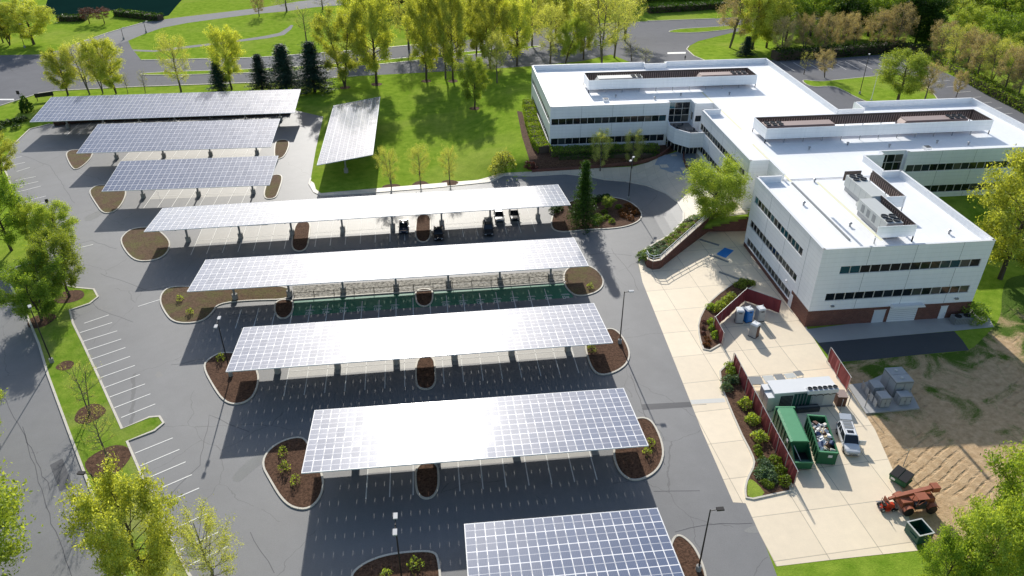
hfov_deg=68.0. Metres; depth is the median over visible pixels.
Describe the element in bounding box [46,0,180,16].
pond water
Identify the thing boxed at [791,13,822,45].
budding tree
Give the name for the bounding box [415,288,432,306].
planting island
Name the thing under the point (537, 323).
solar canopy
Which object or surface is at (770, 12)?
spring tree
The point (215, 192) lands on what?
pale stall paving
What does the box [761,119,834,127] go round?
rooftop air unit
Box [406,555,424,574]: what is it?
shrub
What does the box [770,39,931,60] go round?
hedge
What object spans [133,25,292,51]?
lawn path
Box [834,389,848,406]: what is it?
tool box
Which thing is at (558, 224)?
planting island
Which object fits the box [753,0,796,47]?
spring tree
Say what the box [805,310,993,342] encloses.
building walk
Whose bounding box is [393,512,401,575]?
lamp post
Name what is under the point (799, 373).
steel stand
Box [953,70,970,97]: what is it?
budding tree
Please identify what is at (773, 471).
shrub
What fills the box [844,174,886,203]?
rooftop air unit
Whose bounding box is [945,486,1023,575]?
lime tree
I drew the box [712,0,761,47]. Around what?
budding tree
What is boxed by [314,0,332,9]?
bare tree
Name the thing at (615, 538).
solar canopy
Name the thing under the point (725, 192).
round tree
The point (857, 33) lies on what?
budding tree
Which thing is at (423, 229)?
planting island
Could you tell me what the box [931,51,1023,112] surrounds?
hedge
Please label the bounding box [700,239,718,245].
drain channel
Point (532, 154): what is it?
mulch strip
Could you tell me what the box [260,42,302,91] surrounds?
conifer
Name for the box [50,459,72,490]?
paving repair
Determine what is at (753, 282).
shrub
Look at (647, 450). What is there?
shrub
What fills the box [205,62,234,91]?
conifer
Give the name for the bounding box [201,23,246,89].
spring tree
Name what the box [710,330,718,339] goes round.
shrub
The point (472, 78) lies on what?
lime tree
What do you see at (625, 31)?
young tree
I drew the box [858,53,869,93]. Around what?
lamp post
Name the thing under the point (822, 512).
service yard concrete
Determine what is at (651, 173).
entrance walk
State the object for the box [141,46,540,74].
median grass
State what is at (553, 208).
shrub
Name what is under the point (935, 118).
rooftop air unit
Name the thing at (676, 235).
shrub
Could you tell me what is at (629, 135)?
young tree
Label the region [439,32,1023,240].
sloping ground
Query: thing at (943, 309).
door
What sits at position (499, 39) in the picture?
young tree
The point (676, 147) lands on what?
entrance door
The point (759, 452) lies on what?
shrub
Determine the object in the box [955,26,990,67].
budding tree
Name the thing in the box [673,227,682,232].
shrub
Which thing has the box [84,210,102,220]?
worn patch
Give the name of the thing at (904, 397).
equipment cabinet
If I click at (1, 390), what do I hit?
lime tree
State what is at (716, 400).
apron strip
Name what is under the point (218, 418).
crack seals
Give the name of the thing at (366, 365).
stall lines
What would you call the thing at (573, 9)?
young tree
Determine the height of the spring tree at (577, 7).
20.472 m
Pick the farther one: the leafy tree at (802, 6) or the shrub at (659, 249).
the leafy tree at (802, 6)
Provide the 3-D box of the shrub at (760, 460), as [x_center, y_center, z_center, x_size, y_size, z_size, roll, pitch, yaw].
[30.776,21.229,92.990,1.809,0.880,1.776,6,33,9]
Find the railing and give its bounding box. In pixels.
[646,207,749,260]
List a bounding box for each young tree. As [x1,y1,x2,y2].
[57,39,98,94]
[73,48,109,93]
[153,31,191,91]
[155,494,244,575]
[372,145,402,187]
[388,0,419,49]
[407,143,431,184]
[421,0,465,78]
[437,143,457,182]
[441,0,466,40]
[484,28,508,82]
[516,0,550,45]
[530,0,569,63]
[565,0,588,20]
[571,0,634,62]
[590,127,616,170]
[591,0,642,57]
[609,0,647,40]
[624,127,646,165]
[937,21,984,62]
[943,0,982,19]
[977,34,1022,80]
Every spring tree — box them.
[0,0,57,44]
[0,2,20,44]
[0,131,19,177]
[38,44,78,94]
[53,448,184,575]
[73,35,124,93]
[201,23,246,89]
[308,3,368,86]
[334,0,367,54]
[342,0,397,83]
[401,0,444,79]
[430,0,469,79]
[462,0,488,57]
[467,0,512,69]
[490,0,519,42]
[496,0,538,65]
[538,0,573,39]
[571,0,601,59]
[736,0,782,49]
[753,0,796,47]
[963,144,1023,279]
[992,493,1023,574]
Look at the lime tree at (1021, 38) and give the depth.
210.48 m
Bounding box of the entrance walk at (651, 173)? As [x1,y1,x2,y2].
[310,154,747,219]
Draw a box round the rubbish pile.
[811,421,835,451]
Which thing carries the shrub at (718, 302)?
on the mulch bed at (706, 315)
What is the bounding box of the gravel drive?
[249,0,353,13]
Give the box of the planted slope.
[643,216,705,259]
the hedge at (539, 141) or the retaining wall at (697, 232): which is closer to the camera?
the retaining wall at (697, 232)
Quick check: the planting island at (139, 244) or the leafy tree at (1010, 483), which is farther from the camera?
the planting island at (139, 244)
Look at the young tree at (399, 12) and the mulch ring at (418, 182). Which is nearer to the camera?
the mulch ring at (418, 182)
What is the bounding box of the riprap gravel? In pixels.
[293,270,564,297]
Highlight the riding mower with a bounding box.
[877,497,898,512]
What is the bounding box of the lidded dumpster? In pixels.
[889,465,914,487]
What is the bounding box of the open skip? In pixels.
[804,414,838,464]
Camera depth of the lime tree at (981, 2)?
271.29 m
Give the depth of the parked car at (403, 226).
144.23 m
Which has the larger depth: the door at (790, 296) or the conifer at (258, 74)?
the conifer at (258, 74)
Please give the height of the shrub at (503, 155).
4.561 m
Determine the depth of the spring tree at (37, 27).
253.48 m
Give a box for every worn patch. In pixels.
[73,303,95,313]
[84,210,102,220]
[233,454,264,481]
[744,526,758,532]
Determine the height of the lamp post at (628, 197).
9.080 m
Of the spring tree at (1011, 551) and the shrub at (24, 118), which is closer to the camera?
the spring tree at (1011, 551)
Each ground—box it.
[0,0,1023,575]
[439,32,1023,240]
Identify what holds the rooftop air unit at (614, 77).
on the office building
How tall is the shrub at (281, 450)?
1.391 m
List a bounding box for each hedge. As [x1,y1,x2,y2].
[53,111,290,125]
[55,13,87,21]
[111,8,163,20]
[522,99,550,152]
[550,143,659,157]
[558,151,656,159]
[595,0,699,4]
[646,0,725,13]
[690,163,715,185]
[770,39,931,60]
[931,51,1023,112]
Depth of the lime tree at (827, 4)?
265.10 m
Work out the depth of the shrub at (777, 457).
92.95 m
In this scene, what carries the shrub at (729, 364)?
on the mulch bed at (738, 413)
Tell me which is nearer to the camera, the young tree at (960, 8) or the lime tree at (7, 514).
the lime tree at (7, 514)
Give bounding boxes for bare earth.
[843,275,1023,557]
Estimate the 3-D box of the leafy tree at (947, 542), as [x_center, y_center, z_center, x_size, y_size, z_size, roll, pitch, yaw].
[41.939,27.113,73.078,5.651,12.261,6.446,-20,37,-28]
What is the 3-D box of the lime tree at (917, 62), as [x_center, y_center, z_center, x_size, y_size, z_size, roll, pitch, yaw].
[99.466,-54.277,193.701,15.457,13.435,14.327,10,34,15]
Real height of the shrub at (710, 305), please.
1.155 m
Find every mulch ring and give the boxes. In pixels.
[28,313,55,327]
[54,290,83,302]
[55,361,73,369]
[74,404,105,423]
[85,445,130,477]
[382,184,399,187]
[412,181,427,184]
[441,180,457,185]
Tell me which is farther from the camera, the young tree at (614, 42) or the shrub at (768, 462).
the young tree at (614, 42)
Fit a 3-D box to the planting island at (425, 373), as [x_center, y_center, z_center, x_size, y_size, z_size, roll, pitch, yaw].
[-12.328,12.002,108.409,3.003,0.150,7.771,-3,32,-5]
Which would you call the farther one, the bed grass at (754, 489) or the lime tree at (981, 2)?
the lime tree at (981, 2)
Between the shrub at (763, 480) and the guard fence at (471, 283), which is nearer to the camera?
the shrub at (763, 480)
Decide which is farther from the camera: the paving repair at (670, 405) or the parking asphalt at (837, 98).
the parking asphalt at (837, 98)
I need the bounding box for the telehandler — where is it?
[876,482,940,515]
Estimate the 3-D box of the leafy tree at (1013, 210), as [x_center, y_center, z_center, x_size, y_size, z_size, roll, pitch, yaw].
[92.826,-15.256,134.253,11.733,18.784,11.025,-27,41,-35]
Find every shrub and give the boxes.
[0,120,6,126]
[8,118,18,123]
[10,122,20,129]
[18,94,34,112]
[18,115,29,122]
[215,352,224,361]
[277,459,290,471]
[278,445,287,457]
[290,473,299,485]
[379,568,391,575]
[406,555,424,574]
[488,158,504,175]
[491,151,502,164]
[494,147,516,168]
[548,206,559,213]
[587,345,597,351]
[591,197,599,203]
[642,447,652,454]
[647,437,654,446]
[653,248,663,253]
[656,240,665,245]
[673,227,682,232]
[673,233,682,239]
[685,221,696,227]
[705,303,717,310]
[707,317,714,325]
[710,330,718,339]
[712,304,720,312]
[715,300,725,307]
[719,381,733,392]
[720,374,736,383]
[721,297,729,304]
[723,294,733,302]
[723,361,734,370]
[725,366,737,374]
[727,291,736,298]
[729,374,740,384]
[732,281,741,287]
[736,396,752,410]
[739,282,746,288]
[744,412,760,425]
[747,280,755,285]
[750,429,769,443]
[752,443,762,449]
[754,448,763,455]
[754,469,765,479]
[755,457,768,466]
[755,463,768,472]
[758,478,768,486]
[759,467,770,474]
[760,458,773,468]
[765,468,777,478]
[765,473,778,483]
[765,481,775,488]
[768,453,782,467]
[772,463,787,475]
[776,473,791,487]
[956,299,991,325]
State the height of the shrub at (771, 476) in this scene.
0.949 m
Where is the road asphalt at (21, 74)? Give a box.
[0,7,875,104]
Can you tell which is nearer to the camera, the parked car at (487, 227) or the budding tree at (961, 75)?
the parked car at (487, 227)
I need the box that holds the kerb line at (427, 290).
[292,281,565,299]
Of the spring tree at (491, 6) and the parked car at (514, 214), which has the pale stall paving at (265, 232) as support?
the parked car at (514, 214)
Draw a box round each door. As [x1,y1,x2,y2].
[667,140,697,153]
[736,312,743,322]
[747,311,752,321]
[759,311,764,320]
[787,292,792,306]
[871,309,886,322]
[886,307,917,321]
[937,305,948,318]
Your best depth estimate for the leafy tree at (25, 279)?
116.05 m
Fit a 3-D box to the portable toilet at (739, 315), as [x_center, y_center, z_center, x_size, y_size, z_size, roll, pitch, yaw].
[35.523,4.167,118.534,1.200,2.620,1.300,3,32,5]
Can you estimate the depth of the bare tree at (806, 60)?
216.79 m
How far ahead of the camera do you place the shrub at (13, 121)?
193.99 m
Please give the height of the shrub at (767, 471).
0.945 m
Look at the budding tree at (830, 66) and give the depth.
212.09 m
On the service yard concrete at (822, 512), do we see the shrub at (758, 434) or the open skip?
the open skip
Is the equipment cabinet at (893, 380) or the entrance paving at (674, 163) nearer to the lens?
the equipment cabinet at (893, 380)
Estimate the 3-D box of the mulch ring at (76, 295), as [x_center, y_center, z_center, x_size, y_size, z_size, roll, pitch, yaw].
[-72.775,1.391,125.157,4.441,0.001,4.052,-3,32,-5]
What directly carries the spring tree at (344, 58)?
on the ground at (410, 112)
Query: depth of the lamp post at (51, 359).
108.14 m
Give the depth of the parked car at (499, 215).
148.09 m
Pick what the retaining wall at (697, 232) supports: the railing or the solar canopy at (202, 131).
the railing
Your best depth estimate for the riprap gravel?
128.46 m
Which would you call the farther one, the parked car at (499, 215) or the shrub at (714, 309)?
the parked car at (499, 215)
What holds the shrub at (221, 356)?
on the planting island at (239, 387)
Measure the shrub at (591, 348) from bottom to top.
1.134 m
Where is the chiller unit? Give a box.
[759,376,838,413]
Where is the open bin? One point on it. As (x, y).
(915, 530)
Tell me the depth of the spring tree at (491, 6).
221.87 m
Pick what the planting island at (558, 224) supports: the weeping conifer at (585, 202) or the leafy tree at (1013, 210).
the weeping conifer at (585, 202)
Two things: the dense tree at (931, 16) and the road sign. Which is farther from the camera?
the dense tree at (931, 16)
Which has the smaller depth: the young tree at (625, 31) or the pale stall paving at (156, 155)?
the pale stall paving at (156, 155)
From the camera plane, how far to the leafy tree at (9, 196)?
134.10 m
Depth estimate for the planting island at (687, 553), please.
81.69 m
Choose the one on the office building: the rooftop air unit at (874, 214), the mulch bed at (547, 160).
the rooftop air unit at (874, 214)
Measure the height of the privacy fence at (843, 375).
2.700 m
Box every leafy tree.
[0,171,36,250]
[0,246,67,321]
[769,0,821,40]
[791,0,843,35]
[855,0,895,35]
[870,0,929,38]
[912,519,990,575]
[966,437,1023,570]
[976,8,1023,59]
[977,0,1023,34]
[1007,172,1023,246]
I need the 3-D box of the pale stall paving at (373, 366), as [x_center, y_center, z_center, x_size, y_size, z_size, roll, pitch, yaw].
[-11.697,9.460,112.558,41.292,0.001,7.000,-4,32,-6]
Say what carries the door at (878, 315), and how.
in the office building
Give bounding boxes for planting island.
[66,149,92,169]
[89,185,125,213]
[121,227,169,261]
[160,286,289,323]
[204,352,258,404]
[262,436,323,509]
[264,174,282,198]
[274,139,288,158]
[274,299,293,318]
[291,222,310,251]
[351,550,440,575]
[414,463,439,498]
[415,214,430,242]
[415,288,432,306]
[415,357,435,389]
[551,197,641,231]
[563,266,603,295]
[585,328,629,374]
[613,417,663,480]
[671,534,706,575]
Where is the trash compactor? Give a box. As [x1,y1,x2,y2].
[772,406,813,468]
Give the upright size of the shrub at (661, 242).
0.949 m
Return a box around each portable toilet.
[734,307,744,323]
[743,305,753,322]
[748,320,760,338]
[754,305,766,321]
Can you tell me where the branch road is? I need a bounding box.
[78,0,315,47]
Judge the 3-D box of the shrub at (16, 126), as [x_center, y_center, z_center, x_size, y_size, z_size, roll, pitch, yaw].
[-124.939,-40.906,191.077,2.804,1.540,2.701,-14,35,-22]
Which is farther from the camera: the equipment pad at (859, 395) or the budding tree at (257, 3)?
the budding tree at (257, 3)
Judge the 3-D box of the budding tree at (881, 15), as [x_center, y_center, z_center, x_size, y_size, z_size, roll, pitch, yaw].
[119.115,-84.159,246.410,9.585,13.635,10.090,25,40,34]
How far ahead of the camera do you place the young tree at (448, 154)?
160.40 m
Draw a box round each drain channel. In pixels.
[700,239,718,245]
[709,254,728,261]
[719,271,739,279]
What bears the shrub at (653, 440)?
on the planting island at (635, 464)
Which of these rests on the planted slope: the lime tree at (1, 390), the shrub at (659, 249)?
the shrub at (659, 249)
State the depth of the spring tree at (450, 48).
214.73 m
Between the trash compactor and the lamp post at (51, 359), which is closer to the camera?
the trash compactor
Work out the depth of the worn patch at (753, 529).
84.66 m
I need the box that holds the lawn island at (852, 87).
[802,75,937,100]
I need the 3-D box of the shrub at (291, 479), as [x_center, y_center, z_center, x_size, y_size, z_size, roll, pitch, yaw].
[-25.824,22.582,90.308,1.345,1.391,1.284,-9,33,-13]
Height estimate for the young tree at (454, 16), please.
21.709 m
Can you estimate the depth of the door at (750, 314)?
118.38 m
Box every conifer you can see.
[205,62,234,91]
[244,54,276,90]
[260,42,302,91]
[287,40,338,95]
[563,159,605,235]
[734,36,758,57]
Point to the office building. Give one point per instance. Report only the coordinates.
(820, 250)
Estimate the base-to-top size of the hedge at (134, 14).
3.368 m
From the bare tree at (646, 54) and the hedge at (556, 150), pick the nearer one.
the hedge at (556, 150)
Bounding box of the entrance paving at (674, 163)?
[655,152,695,174]
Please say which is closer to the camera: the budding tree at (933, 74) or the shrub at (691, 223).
the shrub at (691, 223)
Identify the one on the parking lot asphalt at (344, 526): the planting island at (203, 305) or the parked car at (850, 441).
the planting island at (203, 305)
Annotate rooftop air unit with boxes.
[595,74,642,79]
[696,70,747,76]
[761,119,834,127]
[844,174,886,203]
[856,198,903,238]
[895,114,968,123]
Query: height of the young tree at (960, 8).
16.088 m
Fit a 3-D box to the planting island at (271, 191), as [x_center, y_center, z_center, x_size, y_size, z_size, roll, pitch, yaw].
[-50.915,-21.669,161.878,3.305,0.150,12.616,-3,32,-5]
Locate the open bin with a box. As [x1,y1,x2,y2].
[904,518,934,544]
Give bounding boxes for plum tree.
[78,7,94,23]
[92,7,109,23]
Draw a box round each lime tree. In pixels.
[0,388,7,435]
[0,459,42,575]
[10,197,49,247]
[22,221,86,296]
[26,196,80,241]
[452,51,491,108]
[553,13,591,63]
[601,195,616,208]
[816,0,854,32]
[875,47,934,99]
[942,0,964,24]
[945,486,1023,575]
[946,1,997,48]
[962,0,1009,23]
[986,440,1023,525]
[1008,0,1023,29]
[1009,30,1023,73]
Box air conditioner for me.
[949,313,973,324]
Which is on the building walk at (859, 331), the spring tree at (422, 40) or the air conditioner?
the air conditioner
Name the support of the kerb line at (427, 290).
on the parking lot asphalt at (344, 526)
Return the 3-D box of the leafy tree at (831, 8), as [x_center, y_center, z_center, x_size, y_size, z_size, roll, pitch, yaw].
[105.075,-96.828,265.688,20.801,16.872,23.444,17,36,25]
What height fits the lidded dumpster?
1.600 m
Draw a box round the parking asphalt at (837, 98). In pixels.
[770,54,1023,123]
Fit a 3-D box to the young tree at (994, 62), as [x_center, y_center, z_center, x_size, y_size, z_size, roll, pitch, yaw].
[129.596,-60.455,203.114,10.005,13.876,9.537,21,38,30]
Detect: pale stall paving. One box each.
[122,145,261,160]
[151,183,256,198]
[196,208,541,243]
[288,336,574,377]
[368,424,598,472]
[498,546,624,575]
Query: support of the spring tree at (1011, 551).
on the ground at (410, 112)
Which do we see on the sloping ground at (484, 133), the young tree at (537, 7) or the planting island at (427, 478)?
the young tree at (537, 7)
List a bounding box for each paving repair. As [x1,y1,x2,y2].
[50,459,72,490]
[642,402,691,409]
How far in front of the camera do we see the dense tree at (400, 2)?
298.74 m
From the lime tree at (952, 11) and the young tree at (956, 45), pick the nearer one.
the young tree at (956, 45)
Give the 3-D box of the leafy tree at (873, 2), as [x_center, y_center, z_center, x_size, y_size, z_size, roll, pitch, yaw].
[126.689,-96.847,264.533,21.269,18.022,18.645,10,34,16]
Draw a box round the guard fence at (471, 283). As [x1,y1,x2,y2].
[293,275,564,297]
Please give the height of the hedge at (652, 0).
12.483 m
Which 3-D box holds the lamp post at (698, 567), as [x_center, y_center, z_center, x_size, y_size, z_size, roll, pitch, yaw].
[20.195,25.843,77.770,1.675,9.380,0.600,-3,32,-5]
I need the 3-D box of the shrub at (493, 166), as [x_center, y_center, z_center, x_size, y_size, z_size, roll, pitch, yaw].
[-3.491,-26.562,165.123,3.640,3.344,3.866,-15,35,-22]
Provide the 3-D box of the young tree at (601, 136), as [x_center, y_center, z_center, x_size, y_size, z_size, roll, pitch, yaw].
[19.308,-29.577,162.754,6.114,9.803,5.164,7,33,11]
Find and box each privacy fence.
[713,287,781,346]
[731,353,798,487]
[826,347,851,392]
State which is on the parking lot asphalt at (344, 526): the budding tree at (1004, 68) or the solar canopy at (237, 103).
the solar canopy at (237, 103)
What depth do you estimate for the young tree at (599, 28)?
228.44 m
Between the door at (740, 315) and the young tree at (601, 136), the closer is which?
the door at (740, 315)
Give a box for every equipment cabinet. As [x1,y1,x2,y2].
[867,379,884,395]
[873,391,891,407]
[880,367,914,396]
[894,390,912,405]
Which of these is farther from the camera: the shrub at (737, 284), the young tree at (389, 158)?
the young tree at (389, 158)
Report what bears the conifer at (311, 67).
on the ground at (410, 112)
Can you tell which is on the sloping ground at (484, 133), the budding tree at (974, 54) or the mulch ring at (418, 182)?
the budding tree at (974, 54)
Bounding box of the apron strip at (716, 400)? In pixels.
[690,398,724,403]
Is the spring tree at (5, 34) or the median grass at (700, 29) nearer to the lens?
the spring tree at (5, 34)
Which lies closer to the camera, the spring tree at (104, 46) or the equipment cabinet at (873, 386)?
the equipment cabinet at (873, 386)
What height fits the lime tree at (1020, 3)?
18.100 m
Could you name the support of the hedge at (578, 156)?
on the mulch bed at (547, 160)
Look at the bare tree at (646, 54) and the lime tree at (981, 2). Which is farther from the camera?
the lime tree at (981, 2)
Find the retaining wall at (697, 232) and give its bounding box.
[645,211,749,269]
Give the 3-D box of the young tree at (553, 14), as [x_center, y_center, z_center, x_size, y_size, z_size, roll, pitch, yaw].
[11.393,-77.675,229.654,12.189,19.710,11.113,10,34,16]
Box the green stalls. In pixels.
[290,284,572,315]
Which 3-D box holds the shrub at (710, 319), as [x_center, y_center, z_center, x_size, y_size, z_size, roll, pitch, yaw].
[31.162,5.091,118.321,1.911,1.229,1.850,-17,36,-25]
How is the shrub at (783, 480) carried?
on the mulch bed at (738, 413)
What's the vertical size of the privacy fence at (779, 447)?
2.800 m
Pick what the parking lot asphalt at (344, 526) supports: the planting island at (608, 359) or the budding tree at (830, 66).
the planting island at (608, 359)
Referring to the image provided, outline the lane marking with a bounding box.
[667,52,685,53]
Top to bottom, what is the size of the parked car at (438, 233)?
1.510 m
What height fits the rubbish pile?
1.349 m
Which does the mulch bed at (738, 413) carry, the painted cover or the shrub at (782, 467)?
the shrub at (782, 467)
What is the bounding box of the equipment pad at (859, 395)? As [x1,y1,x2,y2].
[848,374,919,413]
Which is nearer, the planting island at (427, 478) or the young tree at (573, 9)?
the planting island at (427, 478)
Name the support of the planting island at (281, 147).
on the parking lot asphalt at (344, 526)
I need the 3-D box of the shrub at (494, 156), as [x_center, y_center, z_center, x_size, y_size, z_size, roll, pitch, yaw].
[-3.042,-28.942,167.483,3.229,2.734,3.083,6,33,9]
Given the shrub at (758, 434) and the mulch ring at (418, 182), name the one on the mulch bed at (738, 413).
the shrub at (758, 434)
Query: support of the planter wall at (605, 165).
on the sloping ground at (484, 133)
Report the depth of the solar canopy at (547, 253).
124.32 m
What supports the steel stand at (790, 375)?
on the service yard concrete at (822, 512)
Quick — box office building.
[531,58,1023,326]
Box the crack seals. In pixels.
[4,154,750,575]
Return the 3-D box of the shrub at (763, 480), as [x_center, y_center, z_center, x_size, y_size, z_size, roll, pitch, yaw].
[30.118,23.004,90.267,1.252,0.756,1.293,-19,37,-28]
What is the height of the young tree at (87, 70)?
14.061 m
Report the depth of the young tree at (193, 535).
73.41 m
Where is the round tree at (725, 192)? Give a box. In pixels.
[676,150,752,220]
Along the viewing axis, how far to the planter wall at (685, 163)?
162.57 m
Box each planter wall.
[532,146,670,171]
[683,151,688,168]
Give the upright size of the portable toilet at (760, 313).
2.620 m
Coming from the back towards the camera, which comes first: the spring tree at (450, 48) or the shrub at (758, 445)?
the spring tree at (450, 48)
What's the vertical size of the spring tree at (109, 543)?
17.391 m
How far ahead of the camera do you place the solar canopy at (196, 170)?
155.13 m
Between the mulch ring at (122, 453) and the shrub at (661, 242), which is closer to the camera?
the mulch ring at (122, 453)
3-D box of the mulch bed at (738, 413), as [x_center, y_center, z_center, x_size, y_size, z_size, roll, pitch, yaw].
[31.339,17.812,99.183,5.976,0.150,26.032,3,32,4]
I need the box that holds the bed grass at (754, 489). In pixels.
[747,479,763,497]
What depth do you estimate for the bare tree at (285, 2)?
300.70 m
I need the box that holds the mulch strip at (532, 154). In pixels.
[517,111,542,169]
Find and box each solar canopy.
[30,89,300,128]
[76,119,279,158]
[102,156,277,198]
[144,184,570,241]
[187,237,588,299]
[226,303,612,373]
[301,388,648,473]
[317,97,379,172]
[464,508,683,575]
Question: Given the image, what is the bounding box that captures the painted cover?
[717,248,733,257]
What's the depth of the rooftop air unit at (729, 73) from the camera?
179.36 m
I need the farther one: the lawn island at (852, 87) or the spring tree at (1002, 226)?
the lawn island at (852, 87)
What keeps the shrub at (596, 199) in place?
on the planting island at (558, 224)
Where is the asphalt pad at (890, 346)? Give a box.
[818,331,968,361]
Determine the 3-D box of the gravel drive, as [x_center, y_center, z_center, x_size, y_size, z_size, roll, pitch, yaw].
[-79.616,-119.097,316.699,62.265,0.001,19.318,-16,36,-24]
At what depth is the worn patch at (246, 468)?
92.77 m
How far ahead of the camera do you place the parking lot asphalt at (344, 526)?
103.65 m
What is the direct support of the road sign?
on the ground at (410, 112)
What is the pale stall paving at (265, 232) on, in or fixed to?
on the parking lot asphalt at (344, 526)
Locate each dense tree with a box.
[382,0,410,7]
[832,0,871,36]
[896,0,953,44]
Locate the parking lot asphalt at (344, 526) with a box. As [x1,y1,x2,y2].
[0,110,776,575]
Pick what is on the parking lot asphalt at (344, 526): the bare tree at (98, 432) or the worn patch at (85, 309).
the worn patch at (85, 309)
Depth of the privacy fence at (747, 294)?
121.10 m
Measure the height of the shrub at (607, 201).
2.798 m
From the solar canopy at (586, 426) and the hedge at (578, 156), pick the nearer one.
the solar canopy at (586, 426)
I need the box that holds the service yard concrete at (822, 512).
[638,231,917,565]
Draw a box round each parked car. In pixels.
[398,219,409,233]
[432,225,443,240]
[482,217,493,235]
[494,210,504,222]
[508,209,519,220]
[836,413,866,455]
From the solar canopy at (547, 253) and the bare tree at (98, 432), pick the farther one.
the solar canopy at (547, 253)
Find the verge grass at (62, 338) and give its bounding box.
[9,264,191,575]
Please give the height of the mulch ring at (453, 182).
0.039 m
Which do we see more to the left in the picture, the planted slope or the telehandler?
the planted slope
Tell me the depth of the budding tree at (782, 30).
237.83 m
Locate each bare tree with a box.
[59,356,101,413]
[77,401,113,460]
[120,73,127,92]
[137,71,146,92]
[270,0,295,10]
[291,6,313,40]
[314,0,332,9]
[624,41,639,60]
[639,48,652,62]
[800,52,814,73]
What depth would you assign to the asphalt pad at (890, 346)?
113.67 m
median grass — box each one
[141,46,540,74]
[669,25,742,32]
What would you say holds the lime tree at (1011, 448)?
on the bare earth
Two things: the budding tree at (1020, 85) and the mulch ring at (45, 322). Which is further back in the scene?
the budding tree at (1020, 85)
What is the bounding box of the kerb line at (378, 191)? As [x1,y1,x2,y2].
[0,18,714,257]
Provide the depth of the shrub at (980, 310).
119.07 m
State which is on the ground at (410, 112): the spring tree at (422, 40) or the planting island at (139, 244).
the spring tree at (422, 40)
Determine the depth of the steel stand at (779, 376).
106.06 m
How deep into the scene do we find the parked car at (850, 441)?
95.11 m
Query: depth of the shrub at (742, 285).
127.17 m
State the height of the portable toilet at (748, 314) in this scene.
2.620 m
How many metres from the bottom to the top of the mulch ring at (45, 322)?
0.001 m
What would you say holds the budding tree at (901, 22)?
on the sloping ground at (484, 133)
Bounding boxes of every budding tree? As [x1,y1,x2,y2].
[249,0,263,15]
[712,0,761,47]
[770,16,797,48]
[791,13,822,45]
[813,10,842,46]
[814,48,836,77]
[834,10,857,44]
[841,10,872,44]
[866,8,893,42]
[886,2,919,44]
[919,59,950,98]
[928,18,962,52]
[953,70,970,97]
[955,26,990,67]
[967,31,1003,73]
[991,42,1023,86]
[1006,53,1023,92]
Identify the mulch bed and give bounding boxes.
[536,144,674,168]
[698,280,755,350]
[719,364,791,499]
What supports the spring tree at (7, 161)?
on the ground at (410, 112)
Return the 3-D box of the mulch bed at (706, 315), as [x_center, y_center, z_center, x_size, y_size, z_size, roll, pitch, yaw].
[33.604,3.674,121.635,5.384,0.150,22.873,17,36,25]
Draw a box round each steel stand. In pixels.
[748,376,763,384]
[762,375,774,383]
[773,374,784,379]
[783,373,796,378]
[793,370,803,377]
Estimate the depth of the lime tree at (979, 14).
240.04 m
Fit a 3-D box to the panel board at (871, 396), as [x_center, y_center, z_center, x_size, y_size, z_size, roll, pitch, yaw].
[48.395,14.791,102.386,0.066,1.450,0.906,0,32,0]
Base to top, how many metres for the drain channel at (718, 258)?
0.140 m
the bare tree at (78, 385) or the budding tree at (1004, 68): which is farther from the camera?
the budding tree at (1004, 68)
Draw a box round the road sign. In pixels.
[34,92,53,100]
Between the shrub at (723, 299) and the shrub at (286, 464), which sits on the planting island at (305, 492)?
the shrub at (286, 464)
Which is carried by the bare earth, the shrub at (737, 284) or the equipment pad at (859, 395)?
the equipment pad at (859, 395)
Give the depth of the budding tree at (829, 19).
238.19 m
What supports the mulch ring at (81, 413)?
on the verge grass at (62, 338)
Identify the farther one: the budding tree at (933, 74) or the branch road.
the branch road
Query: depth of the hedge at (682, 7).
301.67 m
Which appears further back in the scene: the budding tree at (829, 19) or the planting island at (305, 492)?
the budding tree at (829, 19)
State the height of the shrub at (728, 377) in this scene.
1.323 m
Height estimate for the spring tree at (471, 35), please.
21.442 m
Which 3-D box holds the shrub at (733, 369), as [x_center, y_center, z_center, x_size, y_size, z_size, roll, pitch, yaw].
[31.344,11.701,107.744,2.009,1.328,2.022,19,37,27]
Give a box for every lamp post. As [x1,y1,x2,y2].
[27,304,53,362]
[77,471,107,513]
[214,316,232,376]
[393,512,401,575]
[618,290,633,343]
[627,156,634,199]
[696,507,724,571]
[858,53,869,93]
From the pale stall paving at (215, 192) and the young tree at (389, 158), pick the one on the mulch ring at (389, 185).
the young tree at (389, 158)
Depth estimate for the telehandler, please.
86.45 m
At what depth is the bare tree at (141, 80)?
213.32 m
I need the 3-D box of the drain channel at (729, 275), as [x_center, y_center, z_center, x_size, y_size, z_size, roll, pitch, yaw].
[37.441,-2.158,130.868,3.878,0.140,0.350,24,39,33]
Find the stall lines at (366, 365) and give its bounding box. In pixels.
[12,61,1009,569]

